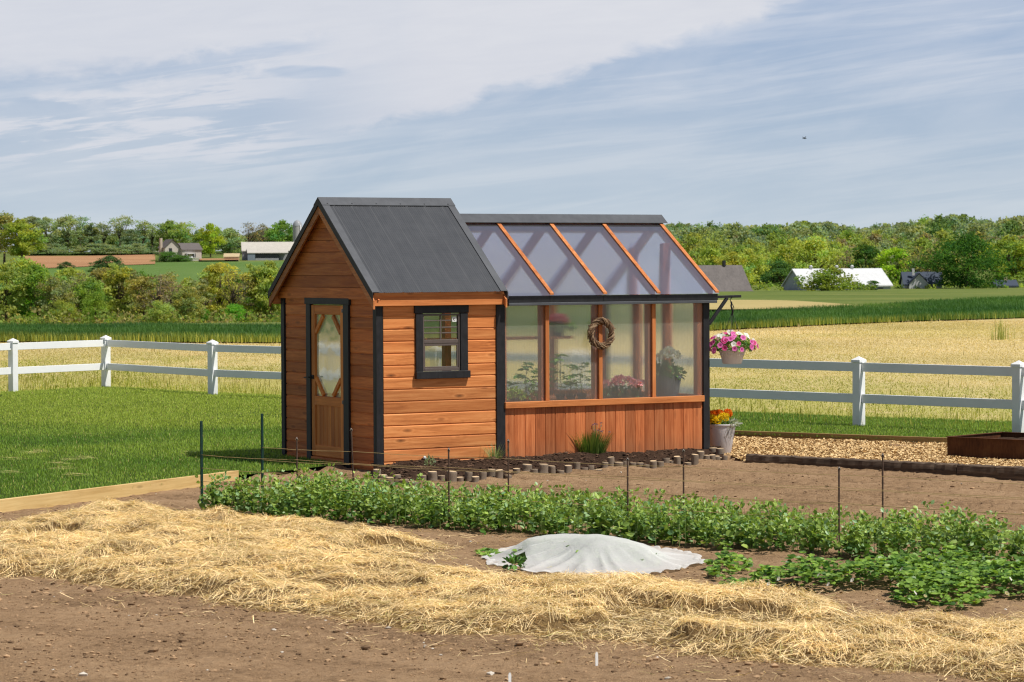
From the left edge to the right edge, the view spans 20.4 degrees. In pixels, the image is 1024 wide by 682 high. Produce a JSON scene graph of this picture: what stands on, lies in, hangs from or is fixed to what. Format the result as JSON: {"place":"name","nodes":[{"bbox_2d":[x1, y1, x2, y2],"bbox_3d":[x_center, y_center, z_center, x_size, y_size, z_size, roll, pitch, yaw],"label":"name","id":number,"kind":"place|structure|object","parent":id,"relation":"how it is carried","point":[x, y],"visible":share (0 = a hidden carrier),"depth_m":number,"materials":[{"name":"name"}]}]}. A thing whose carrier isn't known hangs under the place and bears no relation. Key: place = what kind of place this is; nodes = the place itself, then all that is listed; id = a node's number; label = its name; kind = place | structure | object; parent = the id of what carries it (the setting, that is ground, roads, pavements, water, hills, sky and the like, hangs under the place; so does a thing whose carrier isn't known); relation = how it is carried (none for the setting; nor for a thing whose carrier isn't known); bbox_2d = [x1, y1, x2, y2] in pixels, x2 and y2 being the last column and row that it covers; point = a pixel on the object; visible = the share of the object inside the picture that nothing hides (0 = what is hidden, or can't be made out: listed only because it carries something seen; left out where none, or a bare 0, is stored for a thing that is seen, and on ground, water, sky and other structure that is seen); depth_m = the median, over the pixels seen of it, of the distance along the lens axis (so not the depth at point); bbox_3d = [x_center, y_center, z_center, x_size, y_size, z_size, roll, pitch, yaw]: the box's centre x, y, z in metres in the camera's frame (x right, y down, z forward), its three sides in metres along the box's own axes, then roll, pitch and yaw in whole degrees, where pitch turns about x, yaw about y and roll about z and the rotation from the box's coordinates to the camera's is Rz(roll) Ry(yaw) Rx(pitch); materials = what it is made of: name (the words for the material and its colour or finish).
{"place":"outdoors","nodes":[
{"label":"outdoors","id":0,"kind":"place"},
{"bbox_2d":[25,254,154,267],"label":"ploughed field","id":1,"kind":"structure","parent":0,"point":[53,261],"depth_m":1057.60,"materials":[{"name":"soil"}]},
{"bbox_2d":[29,251,234,253],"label":"hill strip","id":2,"kind":"object","parent":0,"point":[120,253],"visible":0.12,"depth_m":1192.21,"materials":[{"name":"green plant"}]},
{"bbox_2d":[34,216,65,254],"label":"tree","id":3,"kind":"object","parent":2,"relation":"on","point":[56,233],"visible":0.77,"depth_m":1188.23,"materials":[{"name":"green plant"}]},
{"bbox_2d":[30,243,69,254],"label":"shrub","id":4,"kind":"object","parent":2,"relation":"on","point":[50,250],"visible":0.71,"depth_m":1181.90,"materials":[{"name":"green plant"}]},
{"bbox_2d":[51,216,84,254],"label":"tree","id":5,"kind":"object","parent":2,"relation":"on","point":[67,225],"visible":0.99,"depth_m":1192.74,"materials":[{"name":"green plant"}]},
{"bbox_2d":[57,243,121,254],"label":"shrub","id":6,"kind":"object","parent":2,"relation":"on","point":[97,248],"visible":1,"depth_m":1181.57,"materials":[{"name":"green plant"}]},
{"bbox_2d":[79,222,105,254],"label":"tree","id":7,"kind":"object","parent":2,"relation":"on","point":[90,232],"visible":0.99,"depth_m":1187.80,"materials":[{"name":"green plant"}]},
{"bbox_2d":[109,215,133,254],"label":"tree","id":8,"kind":"object","parent":2,"relation":"on","point":[118,229],"visible":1,"depth_m":1198.12,"materials":[{"name":"green plant"}]},
{"bbox_2d":[118,229,145,254],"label":"tree","id":9,"kind":"object","parent":2,"relation":"on","point":[126,239],"visible":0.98,"depth_m":1188.43,"materials":[{"name":"green plant"}]},
{"bbox_2d":[113,243,156,254],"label":"shrub","id":10,"kind":"object","parent":2,"relation":"on","point":[128,249],"visible":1,"depth_m":1180.69,"materials":[{"name":"green plant"}]},
{"bbox_2d":[36,222,693,251],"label":"hilltop wood","id":11,"kind":"object","parent":2,"relation":"on","point":[112,239],"visible":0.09,"depth_m":1219.85,"materials":[{"name":"green plant"}]},
{"bbox_2d":[45,261,283,292],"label":"hill field","id":12,"kind":"structure","parent":0,"point":[191,270],"depth_m":937.29,"materials":[{"name":"green plant"}]},
{"bbox_2d":[0,386,1011,498],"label":"lawn","id":13,"kind":"structure","parent":0,"point":[154,440],"depth_m":38.71,"materials":[{"name":"green plant"}]},
{"bbox_2d":[0,335,1023,432],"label":"rail fence","id":14,"kind":"object","parent":13,"relation":"on","point":[858,398],"visible":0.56,"depth_m":42.01,"materials":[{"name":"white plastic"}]},
{"bbox_2d":[0,444,1023,681],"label":"garden soil","id":15,"kind":"structure","parent":0,"point":[470,669],"depth_m":19.66,"materials":[{"name":"brown soil"}]},
{"bbox_2d":[0,470,238,512],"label":"edging board","id":16,"kind":"object","parent":15,"relation":"on","point":[46,500],"visible":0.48,"depth_m":29.61,"materials":[{"name":"brown wood"}]},
{"bbox_2d":[200,421,202,510],"bbox_3d":[-3.063,1.286,28.130,0.028,0.994,0.029,0,2,0],"label":"garden stake","id":17,"kind":"object","parent":15,"relation":"on","point":[201,455],"visible":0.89,"depth_m":28.13,"materials":[{"name":"green paint"}]},
{"bbox_2d":[204,468,1011,513],"bbox_3d":[0.922,1.323,25.098,10.014,0.017,0.004,1,2,37],"label":"garden twine","id":18,"kind":"object","parent":17,"relation":"attached to","point":[623,491],"visible":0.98,"depth_m":25.01,"materials":[{"name":"fabric"}]},
{"bbox_2d":[207,455,1019,497],"bbox_3d":[0.921,1.193,25.094,10.014,0.017,0.004,1,2,37],"label":"garden twine","id":19,"kind":"object","parent":17,"relation":"attached to","point":[639,477],"visible":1,"depth_m":24.92,"materials":[{"name":"fabric"}]},
{"bbox_2d":[203,481,1023,530],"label":"garden twine","id":20,"kind":"object","parent":17,"relation":"attached to","point":[643,507],"visible":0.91,"depth_m":24.69,"materials":[{"name":"fabric"}]},
{"bbox_2d":[261,414,263,487],"bbox_3d":[-2.563,1.247,29.261,0.028,1.005,0.029,0,2,0],"label":"garden stake","id":21,"kind":"object","parent":15,"relation":"on","point":[262,453],"visible":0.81,"depth_m":29.27,"materials":[{"name":"green paint"}]},
{"bbox_2d":[263,447,1017,483],"bbox_3d":[1.371,1.157,26.307,9.837,0.017,0.004,1,2,37],"label":"garden twine","id":22,"kind":"object","parent":21,"relation":"attached to","point":[663,466],"visible":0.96,"depth_m":26.23,"materials":[{"name":"fabric"}]},
{"bbox_2d":[267,460,1023,499],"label":"garden twine","id":23,"kind":"object","parent":21,"relation":"attached to","point":[657,480],"visible":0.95,"depth_m":26.31,"materials":[{"name":"fabric"}]},
{"bbox_2d":[271,473,1020,514],"bbox_3d":[1.372,1.417,26.314,9.837,0.017,0.004,1,2,37],"label":"garden twine","id":24,"kind":"object","parent":21,"relation":"attached to","point":[681,495],"visible":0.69,"depth_m":26.27,"materials":[{"name":"fabric"}]},
{"bbox_2d":[268,197,740,469],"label":"garden shed","id":25,"kind":"structure","parent":15,"relation":"on","point":[412,327],"depth_m":34.23,"materials":[{"name":"brown wood"}]},
{"bbox_2d":[304,305,343,458],"bbox_3d":[-2.232,0.479,34.027,0.110,1.812,0.913,-1,2,-31],"label":"door","id":26,"kind":"structure","parent":25,"relation":"in","point":[327,412],"depth_m":34.08,"materials":[{"name":"brown wood"}]},
{"bbox_2d":[414,305,470,378],"bbox_3d":[-0.827,0.009,33.398,0.734,0.857,0.090,-1,2,-31],"label":"window","id":27,"kind":"structure","parent":25,"relation":"in","point":[436,372],"depth_m":33.41,"materials":[{"name":"black wood"}]},
{"bbox_2d":[587,317,615,349],"bbox_3d":[1.084,-0.091,34.493,0.414,0.413,0.076,-1,2,-31],"label":"twig wreath","id":28,"kind":"object","parent":25,"relation":"attached to","point":[596,322],"visible":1,"depth_m":34.47,"materials":[{"name":"brown wicker"}]},
{"bbox_2d":[710,295,758,363],"bbox_3d":[2.743,-0.146,35.570,0.674,0.858,0.677,-1,2,-31],"label":"hanging basket","id":29,"kind":"object","parent":25,"relation":"hanging from","point":[721,342],"visible":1,"depth_m":35.44,"materials":[{"name":"pink plant"}]},
{"bbox_2d":[0,496,1023,681],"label":"straw mulch","id":30,"kind":"object","parent":15,"relation":"on","point":[682,587],"visible":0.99,"depth_m":20.58,"materials":[{"name":"beige plant"}]},
{"bbox_2d":[502,553,527,569],"bbox_3d":[0.017,1.762,22.639,0.182,0.154,0.168,1,2,34],"label":"peeping plant","id":31,"kind":"object","parent":15,"relation":"on","point":[511,559],"visible":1,"depth_m":22.61,"materials":[{"name":"green plant"}]},
{"bbox_2d":[371,446,722,480],"bbox_3d":[0.640,1.427,33.649,5.512,0.166,1.621,-1,2,-34],"label":"flower bed","id":32,"kind":"object","parent":15,"relation":"on","point":[636,459],"visible":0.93,"depth_m":33.39,"materials":[{"name":"brown soil"}]},
{"bbox_2d":[569,422,615,453],"bbox_3d":[0.984,1.170,34.506,0.718,0.387,0.651,0,2,25],"label":"chive clump","id":33,"kind":"object","parent":32,"relation":"on","point":[594,444],"visible":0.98,"depth_m":34.35,"materials":[{"name":"green plant"}]},
{"bbox_2d":[481,534,704,575],"bbox_3d":[0.663,1.672,23.234,1.844,0.232,2.805,0,2,0],"label":"row cover","id":34,"kind":"object","parent":15,"relation":"on","point":[594,553],"visible":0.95,"depth_m":22.81,"materials":[{"name":"white fabric"}]},
{"bbox_2d":[195,463,1023,561],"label":"pea plants","id":35,"kind":"object","parent":15,"relation":"on","point":[707,531],"visible":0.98,"depth_m":25.10,"materials":[{"name":"green plant"}]},
{"bbox_2d":[286,469,1023,546],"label":"pea plants","id":36,"kind":"object","parent":15,"relation":"on","point":[695,499],"visible":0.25,"depth_m":26.38,"materials":[{"name":"green plant"}]},
{"bbox_2d":[703,542,752,576],"bbox_3d":[1.716,1.704,22.477,0.447,0.196,1.426,0,2,0],"label":"strawberry plant","id":37,"kind":"object","parent":15,"relation":"on","point":[727,560],"visible":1,"depth_m":22.35,"materials":[{"name":"green plant"}]},
{"bbox_2d":[734,430,946,443],"bbox_3d":[6.710,1.364,36.568,9.637,0.175,0.044,1,2,34],"label":"edging board","id":38,"kind":"object","parent":15,"relation":"on","point":[790,435],"depth_m":38.11,"materials":[{"name":"brown wood"}]},
{"bbox_2d":[745,454,959,474],"bbox_3d":[3.967,1.457,33.297,2.915,0.175,0.179,1,2,40],"label":"landscape timber","id":39,"kind":"object","parent":15,"relation":"on","point":[922,467],"visible":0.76,"depth_m":33.14,"materials":[{"name":"brown wood"}]},
{"bbox_2d":[724,435,1023,465],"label":"wood chips","id":40,"kind":"object","parent":15,"relation":"on","point":[750,446],"visible":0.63,"depth_m":35.96,"materials":[{"name":"beige wood"}]},
{"bbox_2d":[710,408,742,452],"bbox_3d":[2.660,1.130,35.778,0.475,0.566,0.397,0,2,0],"label":"flower planter","id":41,"kind":"object","parent":40,"relation":"on","point":[722,430],"visible":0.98,"depth_m":35.66,"materials":[{"name":"plastic"}]},
{"bbox_2d":[946,432,1023,459],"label":"raised bed","id":42,"kind":"object","parent":40,"relation":"on","point":[1005,445],"visible":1,"depth_m":34.49,"materials":[{"name":"wood"}]},
{"bbox_2d":[739,542,1023,608],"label":"strawberry patch","id":43,"kind":"object","parent":15,"relation":"on","point":[941,575],"visible":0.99,"depth_m":21.16,"materials":[{"name":"green plant"}]},
{"bbox_2d":[956,464,1023,480],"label":"landscape timber","id":44,"kind":"object","parent":15,"relation":"on","point":[1015,473],"visible":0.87,"depth_m":32.01,"materials":[{"name":"brown wood"}]},
{"bbox_2d":[0,318,1023,430],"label":"hay field","id":45,"kind":"structure","parent":0,"point":[791,384],"depth_m":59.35,"materials":[{"name":"beige plant"}]},
{"bbox_2d":[0,252,1023,476],"bbox_3d":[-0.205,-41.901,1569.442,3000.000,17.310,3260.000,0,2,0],"label":"ground","id":46,"kind":"structure","parent":0,"point":[862,296],"depth_m":407.15,"materials":[{"name":"green plant"}]},
{"bbox_2d":[0,211,28,263],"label":"tree","id":47,"kind":"object","parent":46,"relation":"on","point":[5,218],"visible":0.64,"depth_m":938.31,"materials":[{"name":"green plant"}]},
{"bbox_2d":[0,261,42,320],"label":"tree","id":48,"kind":"object","parent":46,"relation":"on","point":[13,274],"visible":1,"depth_m":427.79,"materials":[{"name":"green plant"}]},
{"bbox_2d":[0,218,48,259],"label":"tree","id":49,"kind":"object","parent":46,"relation":"on","point":[20,246],"visible":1,"depth_m":927.94,"materials":[{"name":"green plant"}]},
{"bbox_2d":[0,255,53,315],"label":"tree","id":50,"kind":"object","parent":46,"relation":"on","point":[23,263],"visible":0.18,"depth_m":460.68,"materials":[{"name":"green plant"}]},
{"bbox_2d":[19,263,52,317],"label":"tree","id":51,"kind":"object","parent":46,"relation":"on","point":[37,272],"visible":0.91,"depth_m":428.67,"materials":[{"name":"green plant"}]},
{"bbox_2d":[28,275,79,314],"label":"tree","id":52,"kind":"object","parent":46,"relation":"on","point":[57,291],"visible":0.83,"depth_m":426.76,"materials":[{"name":"green plant"}]},
{"bbox_2d":[48,299,81,321],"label":"shrub","id":53,"kind":"object","parent":46,"relation":"on","point":[61,304],"visible":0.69,"depth_m":419.00,"materials":[{"name":"green plant"}]},
{"bbox_2d":[53,267,88,311],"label":"tree","id":54,"kind":"object","parent":46,"relation":"on","point":[63,274],"visible":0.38,"depth_m":450.26,"materials":[{"name":"green plant"}]},
{"bbox_2d":[72,276,111,314],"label":"tree","id":55,"kind":"object","parent":46,"relation":"on","point":[91,284],"visible":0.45,"depth_m":437.16,"materials":[{"name":"green plant"}]},
{"bbox_2d":[82,289,115,323],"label":"shrub","id":56,"kind":"object","parent":46,"relation":"on","point":[91,299],"visible":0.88,"depth_m":418.02,"materials":[{"name":"green plant"}]},
{"bbox_2d":[85,267,123,313],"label":"tree","id":57,"kind":"object","parent":46,"relation":"on","point":[97,274],"visible":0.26,"depth_m":463.51,"materials":[{"name":"green plant"}]},
{"bbox_2d":[100,262,136,315],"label":"tree","id":58,"kind":"object","parent":46,"relation":"on","point":[121,276],"visible":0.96,"depth_m":432.18,"materials":[{"name":"green plant"}]},
{"bbox_2d":[0,268,278,316],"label":"hedgerow thicket","id":59,"kind":"object","parent":46,"relation":"on","point":[173,277],"visible":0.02,"depth_m":476.24,"materials":[{"name":"green plant"}]},
{"bbox_2d":[128,219,151,254],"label":"tree","id":60,"kind":"object","parent":46,"relation":"on","point":[144,230],"visible":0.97,"depth_m":1198.39,"materials":[{"name":"green plant"}]},
{"bbox_2d":[0,305,280,324],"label":"undergrowth","id":61,"kind":"object","parent":46,"relation":"on","point":[213,318],"visible":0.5,"depth_m":414.29,"materials":[{"name":"green plant"}]},
{"bbox_2d":[124,275,163,319],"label":"tree","id":62,"kind":"object","parent":46,"relation":"on","point":[144,282],"visible":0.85,"depth_m":429.54,"materials":[{"name":"green plant"}]},
{"bbox_2d":[137,272,171,312],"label":"tree","id":63,"kind":"object","parent":46,"relation":"on","point":[159,293],"visible":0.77,"depth_m":426.86,"materials":[{"name":"green plant"}]},
{"bbox_2d":[145,299,177,321],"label":"shrub","id":64,"kind":"object","parent":46,"relation":"on","point":[158,309],"visible":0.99,"depth_m":410.65,"materials":[{"name":"green plant"}]},
{"bbox_2d":[153,219,191,242],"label":"tree","id":65,"kind":"object","parent":46,"relation":"on","point":[170,226],"visible":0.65,"depth_m":1177.87,"materials":[{"name":"green plant"}]},
{"bbox_2d":[158,238,202,260],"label":"farm house","id":66,"kind":"structure","parent":46,"relation":"on","point":[193,250],"depth_m":1040.69,"materials":[{"name":"grey"}]},
{"bbox_2d":[168,286,206,320],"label":"tree","id":67,"kind":"object","parent":46,"relation":"on","point":[181,302],"visible":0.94,"depth_m":424.60,"materials":[{"name":"green plant"}]},
{"bbox_2d":[188,280,214,315],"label":"tree","id":68,"kind":"object","parent":46,"relation":"on","point":[199,286],"visible":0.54,"depth_m":430.57,"materials":[{"name":"green plant"}]},
{"bbox_2d":[196,222,226,257],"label":"tree","id":69,"kind":"object","parent":46,"relation":"on","point":[212,234],"visible":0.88,"depth_m":1108.24,"materials":[{"name":"green plant"}]},
{"bbox_2d":[197,262,246,313],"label":"tree","id":70,"kind":"object","parent":46,"relation":"on","point":[216,269],"visible":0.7,"depth_m":447.35,"materials":[{"name":"green plant"}]},
{"bbox_2d":[217,227,245,253],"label":"tree","id":71,"kind":"object","parent":46,"relation":"on","point":[226,248],"visible":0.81,"depth_m":1157.42,"materials":[{"name":"green plant"}]},
{"bbox_2d":[216,269,254,311],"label":"tree","id":72,"kind":"object","parent":46,"relation":"on","point":[233,298],"visible":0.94,"depth_m":432.88,"materials":[{"name":"green plant"}]},
{"bbox_2d":[236,263,270,316],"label":"tree","id":73,"kind":"object","parent":46,"relation":"on","point":[249,275],"visible":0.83,"depth_m":434.95,"materials":[{"name":"green plant"}]},
{"bbox_2d":[252,259,280,319],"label":"tree","id":74,"kind":"object","parent":46,"relation":"on","point":[269,268],"visible":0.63,"depth_m":433.49,"materials":[{"name":"green plant"}]},
{"bbox_2d":[241,242,293,259],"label":"dairy barn","id":75,"kind":"structure","parent":46,"relation":"on","point":[265,250],"depth_m":1045.32,"materials":[{"name":"metal"}]},
{"bbox_2d":[262,219,292,241],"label":"tree","id":76,"kind":"object","parent":46,"relation":"on","point":[276,234],"visible":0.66,"depth_m":1167.48,"materials":[{"name":"green plant"}]},
{"bbox_2d":[678,231,712,264],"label":"tree","id":77,"kind":"object","parent":46,"relation":"on","point":[693,238],"visible":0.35,"depth_m":675.00,"materials":[{"name":"green plant"}]},
{"bbox_2d":[697,241,730,264],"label":"tree","id":78,"kind":"object","parent":46,"relation":"on","point":[710,253],"visible":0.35,"depth_m":658.40,"materials":[{"name":"green plant"}]},
{"bbox_2d":[698,260,752,291],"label":"grey barn","id":79,"kind":"structure","parent":46,"relation":"on","point":[723,277],"depth_m":539.20,"materials":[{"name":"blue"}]},
{"bbox_2d":[713,251,748,280],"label":"tree","id":80,"kind":"object","parent":46,"relation":"on","point":[731,256],"visible":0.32,"depth_m":629.90,"materials":[{"name":"green plant"}]},
{"bbox_2d":[732,247,769,284],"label":"tree","id":81,"kind":"object","parent":46,"relation":"on","point":[753,273],"visible":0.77,"depth_m":632.20,"materials":[{"name":"green plant"}]},
{"bbox_2d":[760,259,793,283],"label":"tree","id":82,"kind":"object","parent":46,"relation":"on","point":[781,269],"visible":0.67,"depth_m":650.99,"materials":[{"name":"green plant"}]},
{"bbox_2d":[764,237,822,280],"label":"tree","id":83,"kind":"object","parent":46,"relation":"on","point":[776,255],"visible":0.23,"depth_m":673.68,"materials":[{"name":"green plant"}]},
{"bbox_2d":[778,233,843,270],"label":"tree","id":84,"kind":"object","parent":46,"relation":"on","point":[813,245],"visible":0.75,"depth_m":658.36,"materials":[{"name":"green plant"}]},
{"bbox_2d":[793,266,876,290],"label":"shrub","id":85,"kind":"object","parent":46,"relation":"on","point":[822,281],"visible":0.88,"depth_m":537.59,"materials":[{"name":"green plant"}]},
{"bbox_2d":[818,240,853,267],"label":"tree","id":86,"kind":"object","parent":46,"relation":"on","point":[834,244],"visible":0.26,"depth_m":676.39,"materials":[{"name":"green plant"}]},
{"bbox_2d":[781,265,892,289],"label":"white roof barn","id":87,"kind":"structure","parent":46,"relation":"on","point":[865,275],"depth_m":567.30,"materials":[{"name":"metal"}]},
{"bbox_2d":[665,213,1023,269],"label":"hillside wood","id":88,"kind":"object","parent":46,"relation":"on","point":[924,232],"visible":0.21,"depth_m":931.72,"materials":[{"name":"green plant"}]},
{"bbox_2d":[842,245,882,267],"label":"tree","id":89,"kind":"object","parent":46,"relation":"on","point":[870,252],"visible":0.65,"depth_m":649.47,"materials":[{"name":"green plant"}]},
{"bbox_2d":[750,280,1023,289],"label":"undergrowth","id":90,"kind":"object","parent":46,"relation":"on","point":[770,285],"visible":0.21,"depth_m":579.19,"materials":[{"name":"green plant"}]},
{"bbox_2d":[875,247,911,283],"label":"tree","id":91,"kind":"object","parent":46,"relation":"on","point":[896,252],"visible":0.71,"depth_m":642.81,"materials":[{"name":"green plant"}]},
{"bbox_2d":[895,246,932,274],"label":"tree","id":92,"kind":"object","parent":46,"relation":"on","point":[914,257],"visible":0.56,"depth_m":637.38,"materials":[{"name":"green plant"}]},
{"bbox_2d":[899,268,943,288],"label":"blue roof house","id":93,"kind":"structure","parent":46,"relation":"on","point":[912,279],"depth_m":575.51,"materials":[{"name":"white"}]},
{"bbox_2d":[903,228,1023,288],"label":"tree","id":94,"kind":"object","parent":46,"relation":"on","point":[967,243],"visible":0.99,"depth_m":567.55,"materials":[{"name":"green plant"}]},
{"bbox_2d":[979,234,1023,282],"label":"tree","id":95,"kind":"object","parent":46,"relation":"on","point":[1012,243],"visible":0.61,"depth_m":651.54,"materials":[{"name":"green plant"}]},
{"bbox_2d":[0,0,1023,251],"label":"sky","id":96,"kind":"structure","parent":0,"point":[225,114],"materials":[{"name":"blue"}]},
{"bbox_2d":[0,294,1023,342],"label":"crop field","id":97,"kind":"structure","parent":0,"point":[900,320],"depth_m":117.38,"materials":[{"name":"green plant"}]},
{"bbox_2d":[710,300,868,308],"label":"tan strip","id":98,"kind":"object","parent":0,"point":[748,304],"visible":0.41,"depth_m":173.98,"materials":[{"name":"beige plant"}]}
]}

